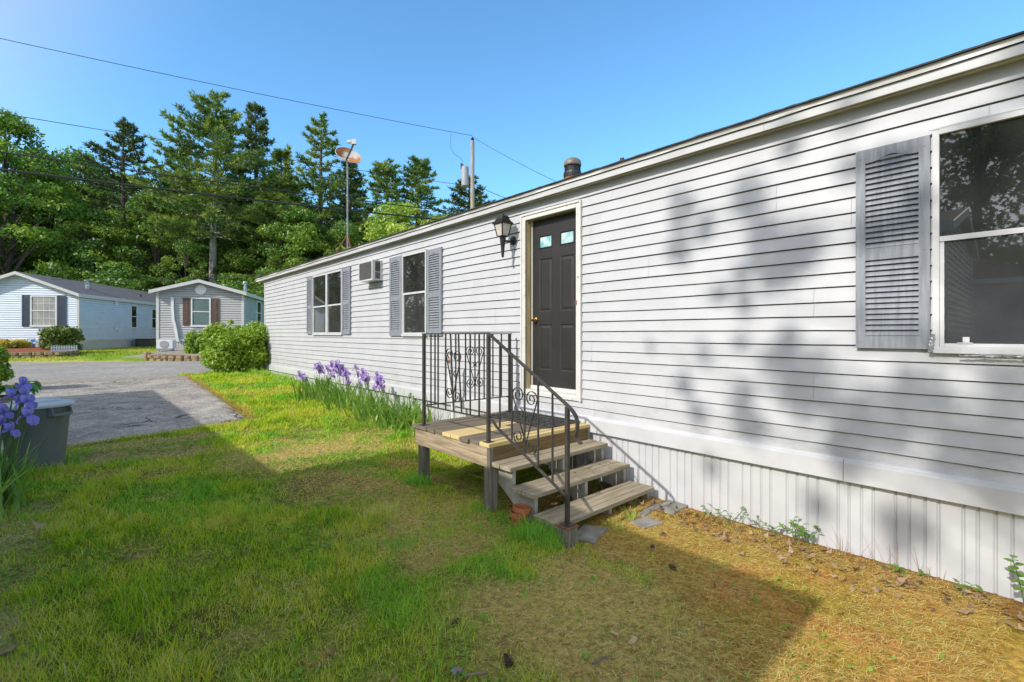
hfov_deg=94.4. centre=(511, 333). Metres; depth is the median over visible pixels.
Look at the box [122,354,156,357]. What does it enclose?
side driveway
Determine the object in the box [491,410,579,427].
door mat
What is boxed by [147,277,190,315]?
understory bush
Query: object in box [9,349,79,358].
retaining wall
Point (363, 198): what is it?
wood tree
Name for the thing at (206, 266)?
wood tree
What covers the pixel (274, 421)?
grass
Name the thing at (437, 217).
lime tree
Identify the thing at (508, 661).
pine cone
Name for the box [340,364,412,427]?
iris plant
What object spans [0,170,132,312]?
leafy tree
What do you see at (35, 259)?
understory bush
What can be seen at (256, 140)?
pine tree
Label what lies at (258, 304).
window frame
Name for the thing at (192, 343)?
hedge
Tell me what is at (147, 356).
retaining wall
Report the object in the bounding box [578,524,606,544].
paving slab
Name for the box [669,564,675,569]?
pine cone
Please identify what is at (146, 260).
wood tree
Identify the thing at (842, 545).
dry grass tuft
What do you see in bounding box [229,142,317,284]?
pine tree
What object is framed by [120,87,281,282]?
pine tree
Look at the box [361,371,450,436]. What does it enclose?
iris plant
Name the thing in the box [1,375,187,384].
road shoulder
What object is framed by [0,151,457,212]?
overhead cable
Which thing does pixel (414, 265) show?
window frame
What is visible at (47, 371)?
road
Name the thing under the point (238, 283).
understory bush
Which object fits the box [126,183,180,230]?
wood tree
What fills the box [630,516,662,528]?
paving slab
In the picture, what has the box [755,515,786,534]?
weed plant
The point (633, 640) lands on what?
wood chip
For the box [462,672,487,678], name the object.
stick
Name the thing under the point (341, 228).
leafy tree
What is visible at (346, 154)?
satellite dish
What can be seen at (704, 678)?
dry thatch
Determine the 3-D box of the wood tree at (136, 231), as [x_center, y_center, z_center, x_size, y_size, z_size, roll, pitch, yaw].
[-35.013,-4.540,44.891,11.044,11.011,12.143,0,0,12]
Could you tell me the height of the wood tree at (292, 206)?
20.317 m
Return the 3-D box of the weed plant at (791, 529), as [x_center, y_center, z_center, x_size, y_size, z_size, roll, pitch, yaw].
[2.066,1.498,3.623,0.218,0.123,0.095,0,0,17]
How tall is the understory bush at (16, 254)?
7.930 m
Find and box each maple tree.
[0,107,106,312]
[0,170,41,273]
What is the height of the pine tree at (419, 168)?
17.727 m
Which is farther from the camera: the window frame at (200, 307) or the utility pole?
the utility pole
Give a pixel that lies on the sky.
(542, 84)
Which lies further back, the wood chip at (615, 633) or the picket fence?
the picket fence
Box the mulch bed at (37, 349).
[6,347,60,352]
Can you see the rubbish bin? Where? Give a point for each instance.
(53, 413)
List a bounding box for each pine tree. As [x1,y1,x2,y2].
[63,116,166,262]
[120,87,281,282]
[121,146,221,281]
[174,161,267,283]
[219,101,290,263]
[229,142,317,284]
[264,111,375,258]
[323,160,370,249]
[342,158,422,246]
[383,155,450,226]
[428,175,495,216]
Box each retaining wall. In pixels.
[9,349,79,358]
[143,351,201,360]
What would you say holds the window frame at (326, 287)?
in the mobile home at (811, 311)
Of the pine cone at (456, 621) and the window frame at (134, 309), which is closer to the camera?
the pine cone at (456, 621)
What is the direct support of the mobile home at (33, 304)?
on the ground at (458, 477)
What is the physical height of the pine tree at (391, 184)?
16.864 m
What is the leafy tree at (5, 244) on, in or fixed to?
on the ground at (458, 477)
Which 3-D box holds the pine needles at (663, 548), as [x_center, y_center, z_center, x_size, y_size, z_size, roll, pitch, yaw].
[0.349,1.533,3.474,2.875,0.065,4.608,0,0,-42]
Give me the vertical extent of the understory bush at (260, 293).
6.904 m
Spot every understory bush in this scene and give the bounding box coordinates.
[0,252,27,271]
[0,256,56,275]
[75,260,156,338]
[125,262,179,336]
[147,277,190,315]
[215,272,263,324]
[240,266,283,327]
[248,256,312,297]
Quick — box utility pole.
[461,137,474,208]
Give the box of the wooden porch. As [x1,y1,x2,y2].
[412,411,653,532]
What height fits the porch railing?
1.414 m
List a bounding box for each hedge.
[183,330,205,353]
[197,319,269,372]
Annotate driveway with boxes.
[0,378,243,454]
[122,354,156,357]
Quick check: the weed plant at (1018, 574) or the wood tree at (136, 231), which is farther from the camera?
the wood tree at (136, 231)
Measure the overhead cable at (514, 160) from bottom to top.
6.176 m
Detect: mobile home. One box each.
[0,271,162,350]
[148,279,263,354]
[255,31,1023,602]
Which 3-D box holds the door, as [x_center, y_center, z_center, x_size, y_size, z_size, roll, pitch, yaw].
[0.507,-0.375,5.556,0.118,1.999,0.768,0,0,-42]
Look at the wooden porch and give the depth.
4.34 m
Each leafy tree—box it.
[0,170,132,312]
[0,238,20,263]
[1,145,146,278]
[17,207,153,288]
[73,189,208,338]
[153,236,207,285]
[215,226,271,286]
[231,206,340,288]
[313,218,364,255]
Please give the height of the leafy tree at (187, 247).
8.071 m
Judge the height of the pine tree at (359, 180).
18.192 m
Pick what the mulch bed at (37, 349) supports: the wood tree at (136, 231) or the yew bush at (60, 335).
the yew bush at (60, 335)
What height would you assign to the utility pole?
12.569 m
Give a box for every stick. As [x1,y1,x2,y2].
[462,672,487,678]
[592,655,610,664]
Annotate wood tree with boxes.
[25,172,139,229]
[62,183,134,232]
[97,227,170,269]
[107,239,203,276]
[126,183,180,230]
[130,203,149,229]
[146,180,248,272]
[168,238,276,280]
[171,244,209,271]
[181,247,228,276]
[232,173,329,241]
[342,181,370,232]
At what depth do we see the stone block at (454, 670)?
2.16 m
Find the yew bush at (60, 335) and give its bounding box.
[36,325,85,349]
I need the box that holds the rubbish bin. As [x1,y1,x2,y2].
[0,397,75,472]
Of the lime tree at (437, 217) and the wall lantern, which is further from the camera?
the lime tree at (437, 217)
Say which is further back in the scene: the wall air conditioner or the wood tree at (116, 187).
the wood tree at (116, 187)
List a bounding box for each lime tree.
[331,201,431,253]
[429,213,446,220]
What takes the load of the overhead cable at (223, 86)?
attached to the utility pole
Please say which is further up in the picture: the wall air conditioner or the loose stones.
the wall air conditioner
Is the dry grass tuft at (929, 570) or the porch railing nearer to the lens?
the dry grass tuft at (929, 570)
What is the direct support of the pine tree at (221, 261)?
on the ground at (458, 477)
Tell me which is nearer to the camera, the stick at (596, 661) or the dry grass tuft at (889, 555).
the stick at (596, 661)
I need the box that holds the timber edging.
[0,395,20,403]
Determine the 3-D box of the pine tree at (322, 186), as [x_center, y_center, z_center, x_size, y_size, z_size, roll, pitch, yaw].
[-16.057,-8.527,39.129,7.756,19.235,7.410,0,0,41]
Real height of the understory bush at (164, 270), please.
6.548 m
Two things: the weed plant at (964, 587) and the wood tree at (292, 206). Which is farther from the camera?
the wood tree at (292, 206)
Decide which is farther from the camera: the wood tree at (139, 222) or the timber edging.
the wood tree at (139, 222)
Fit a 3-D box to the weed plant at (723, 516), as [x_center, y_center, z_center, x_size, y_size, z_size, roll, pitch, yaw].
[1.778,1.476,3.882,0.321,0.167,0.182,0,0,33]
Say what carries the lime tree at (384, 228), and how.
on the ground at (458, 477)
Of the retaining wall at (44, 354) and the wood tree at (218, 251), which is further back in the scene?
the wood tree at (218, 251)
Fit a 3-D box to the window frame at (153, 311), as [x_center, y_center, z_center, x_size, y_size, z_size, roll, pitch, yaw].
[-21.287,-0.880,28.210,0.058,1.207,0.558,0,0,-11]
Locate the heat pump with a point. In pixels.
(162, 345)
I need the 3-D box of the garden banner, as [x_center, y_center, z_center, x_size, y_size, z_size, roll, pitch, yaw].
[-21.281,0.569,21.017,0.386,0.713,0.034,0,0,0]
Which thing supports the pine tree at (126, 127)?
on the ground at (458, 477)
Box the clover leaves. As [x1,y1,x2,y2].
[0,418,944,681]
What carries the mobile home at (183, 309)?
on the ground at (458, 477)
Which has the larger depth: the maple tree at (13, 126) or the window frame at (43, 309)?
the maple tree at (13, 126)
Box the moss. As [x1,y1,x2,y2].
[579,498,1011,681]
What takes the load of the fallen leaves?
on the ground at (458, 477)
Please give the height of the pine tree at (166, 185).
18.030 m
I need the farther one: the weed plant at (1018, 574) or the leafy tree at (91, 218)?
the leafy tree at (91, 218)
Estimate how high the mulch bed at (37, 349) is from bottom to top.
0.140 m
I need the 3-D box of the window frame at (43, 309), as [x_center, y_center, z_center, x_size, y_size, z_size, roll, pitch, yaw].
[-21.414,-1.029,21.703,1.074,1.424,0.058,0,0,-11]
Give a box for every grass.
[0,369,1023,681]
[4,368,639,573]
[8,346,160,360]
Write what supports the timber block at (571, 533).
on the ground at (458, 477)
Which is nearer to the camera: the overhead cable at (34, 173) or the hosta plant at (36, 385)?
the hosta plant at (36, 385)
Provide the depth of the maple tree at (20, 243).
37.31 m
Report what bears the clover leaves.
on the ground at (458, 477)
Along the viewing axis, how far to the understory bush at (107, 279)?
31.82 m
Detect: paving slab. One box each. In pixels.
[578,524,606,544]
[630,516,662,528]
[638,502,661,516]
[655,500,687,514]
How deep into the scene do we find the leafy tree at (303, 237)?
35.70 m
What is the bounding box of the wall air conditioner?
[358,259,382,282]
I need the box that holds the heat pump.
[156,340,175,351]
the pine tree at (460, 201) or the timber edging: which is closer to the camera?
the timber edging
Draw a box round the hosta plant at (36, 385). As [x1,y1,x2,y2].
[0,381,42,399]
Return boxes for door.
[530,212,575,388]
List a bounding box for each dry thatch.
[0,406,985,681]
[67,418,260,446]
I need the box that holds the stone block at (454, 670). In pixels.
[450,667,462,677]
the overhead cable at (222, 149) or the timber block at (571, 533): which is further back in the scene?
the overhead cable at (222, 149)
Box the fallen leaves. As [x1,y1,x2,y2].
[0,448,1023,681]
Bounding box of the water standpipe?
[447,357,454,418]
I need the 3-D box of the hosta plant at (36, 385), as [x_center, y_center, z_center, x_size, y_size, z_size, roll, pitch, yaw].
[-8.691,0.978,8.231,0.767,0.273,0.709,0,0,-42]
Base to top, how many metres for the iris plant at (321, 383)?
0.783 m
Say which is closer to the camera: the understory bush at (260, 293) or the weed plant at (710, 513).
the weed plant at (710, 513)
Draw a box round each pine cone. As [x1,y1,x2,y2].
[451,617,458,626]
[502,653,513,667]
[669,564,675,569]
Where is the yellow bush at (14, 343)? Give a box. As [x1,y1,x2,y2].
[0,338,34,348]
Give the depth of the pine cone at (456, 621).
2.53 m
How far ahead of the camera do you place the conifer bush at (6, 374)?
9.56 m
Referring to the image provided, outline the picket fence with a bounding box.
[51,345,76,350]
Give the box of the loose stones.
[2,376,245,443]
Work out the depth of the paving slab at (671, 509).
4.22 m
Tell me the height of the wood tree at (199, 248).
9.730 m
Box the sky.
[0,0,1023,222]
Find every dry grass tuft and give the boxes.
[815,524,873,560]
[861,530,921,575]
[913,546,965,580]
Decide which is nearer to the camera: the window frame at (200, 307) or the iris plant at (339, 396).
the iris plant at (339, 396)
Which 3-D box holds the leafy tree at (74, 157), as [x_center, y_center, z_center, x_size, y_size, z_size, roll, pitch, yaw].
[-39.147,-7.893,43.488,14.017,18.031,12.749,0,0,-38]
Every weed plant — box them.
[701,505,721,523]
[707,503,748,528]
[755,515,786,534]
[768,522,797,539]
[786,516,821,547]
[888,563,931,576]
[952,578,982,595]
[1003,555,1023,600]
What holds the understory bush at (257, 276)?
on the ground at (458, 477)
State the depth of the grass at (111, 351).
20.60 m
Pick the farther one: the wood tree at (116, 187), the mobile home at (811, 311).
the wood tree at (116, 187)
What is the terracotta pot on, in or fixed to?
on the ground at (458, 477)
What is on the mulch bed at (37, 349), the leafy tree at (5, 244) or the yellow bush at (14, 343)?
the yellow bush at (14, 343)
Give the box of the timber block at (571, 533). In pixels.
[555,521,578,548]
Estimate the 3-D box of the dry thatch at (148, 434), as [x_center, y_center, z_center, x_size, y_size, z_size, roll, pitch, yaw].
[-5.042,1.358,6.387,0.420,0.058,3.212,0,0,39]
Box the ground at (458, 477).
[0,347,1023,681]
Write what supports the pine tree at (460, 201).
on the ground at (458, 477)
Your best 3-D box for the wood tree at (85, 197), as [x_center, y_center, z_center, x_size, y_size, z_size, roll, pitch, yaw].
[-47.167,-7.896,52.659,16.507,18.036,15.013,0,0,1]
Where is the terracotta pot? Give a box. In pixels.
[510,503,530,527]
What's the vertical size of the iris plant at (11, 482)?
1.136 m
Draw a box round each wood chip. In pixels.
[609,630,619,635]
[629,635,637,644]
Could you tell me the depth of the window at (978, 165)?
2.86 m
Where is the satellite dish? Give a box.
[335,139,360,251]
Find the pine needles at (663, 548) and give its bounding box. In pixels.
[277,463,1019,681]
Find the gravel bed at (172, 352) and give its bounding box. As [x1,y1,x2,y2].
[151,350,200,354]
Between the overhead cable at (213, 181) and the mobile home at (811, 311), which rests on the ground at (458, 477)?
the mobile home at (811, 311)
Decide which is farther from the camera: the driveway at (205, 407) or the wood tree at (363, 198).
the wood tree at (363, 198)
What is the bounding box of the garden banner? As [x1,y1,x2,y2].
[27,339,35,347]
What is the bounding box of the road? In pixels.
[1,361,221,382]
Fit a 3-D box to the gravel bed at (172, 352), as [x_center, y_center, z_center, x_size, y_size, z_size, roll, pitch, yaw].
[-13.250,0.783,19.400,2.509,0.180,3.543,0,0,-27]
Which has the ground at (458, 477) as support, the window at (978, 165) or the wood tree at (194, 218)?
the wood tree at (194, 218)
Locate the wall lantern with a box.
[492,214,515,257]
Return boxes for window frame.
[29,295,56,326]
[130,305,137,328]
[151,309,155,328]
[190,297,210,326]
[256,301,261,325]
[312,269,342,334]
[401,249,427,335]
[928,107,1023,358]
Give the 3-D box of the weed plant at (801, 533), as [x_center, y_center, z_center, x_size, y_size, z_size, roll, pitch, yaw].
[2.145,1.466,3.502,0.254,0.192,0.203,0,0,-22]
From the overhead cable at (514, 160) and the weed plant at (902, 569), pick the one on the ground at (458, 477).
the weed plant at (902, 569)
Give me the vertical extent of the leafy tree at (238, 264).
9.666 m
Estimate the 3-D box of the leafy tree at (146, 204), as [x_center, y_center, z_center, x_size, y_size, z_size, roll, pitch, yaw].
[-28.072,-5.161,36.790,10.027,12.312,9.120,0,0,-17]
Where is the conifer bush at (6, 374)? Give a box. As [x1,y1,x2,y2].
[0,345,15,384]
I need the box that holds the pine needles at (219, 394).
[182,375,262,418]
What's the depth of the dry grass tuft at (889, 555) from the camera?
3.16 m
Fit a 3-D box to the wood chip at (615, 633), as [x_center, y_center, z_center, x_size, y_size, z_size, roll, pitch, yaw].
[0.526,1.536,2.434,0.018,0.010,0.050,0,0,-42]
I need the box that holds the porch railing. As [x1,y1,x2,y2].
[419,333,582,527]
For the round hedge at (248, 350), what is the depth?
13.49 m
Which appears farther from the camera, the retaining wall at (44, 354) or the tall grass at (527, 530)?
the retaining wall at (44, 354)
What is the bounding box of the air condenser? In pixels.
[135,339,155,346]
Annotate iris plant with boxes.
[0,376,51,519]
[289,361,351,404]
[312,359,377,413]
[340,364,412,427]
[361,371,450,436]
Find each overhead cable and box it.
[0,38,471,135]
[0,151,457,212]
[0,168,435,219]
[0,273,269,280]
[1,113,467,185]
[473,137,555,181]

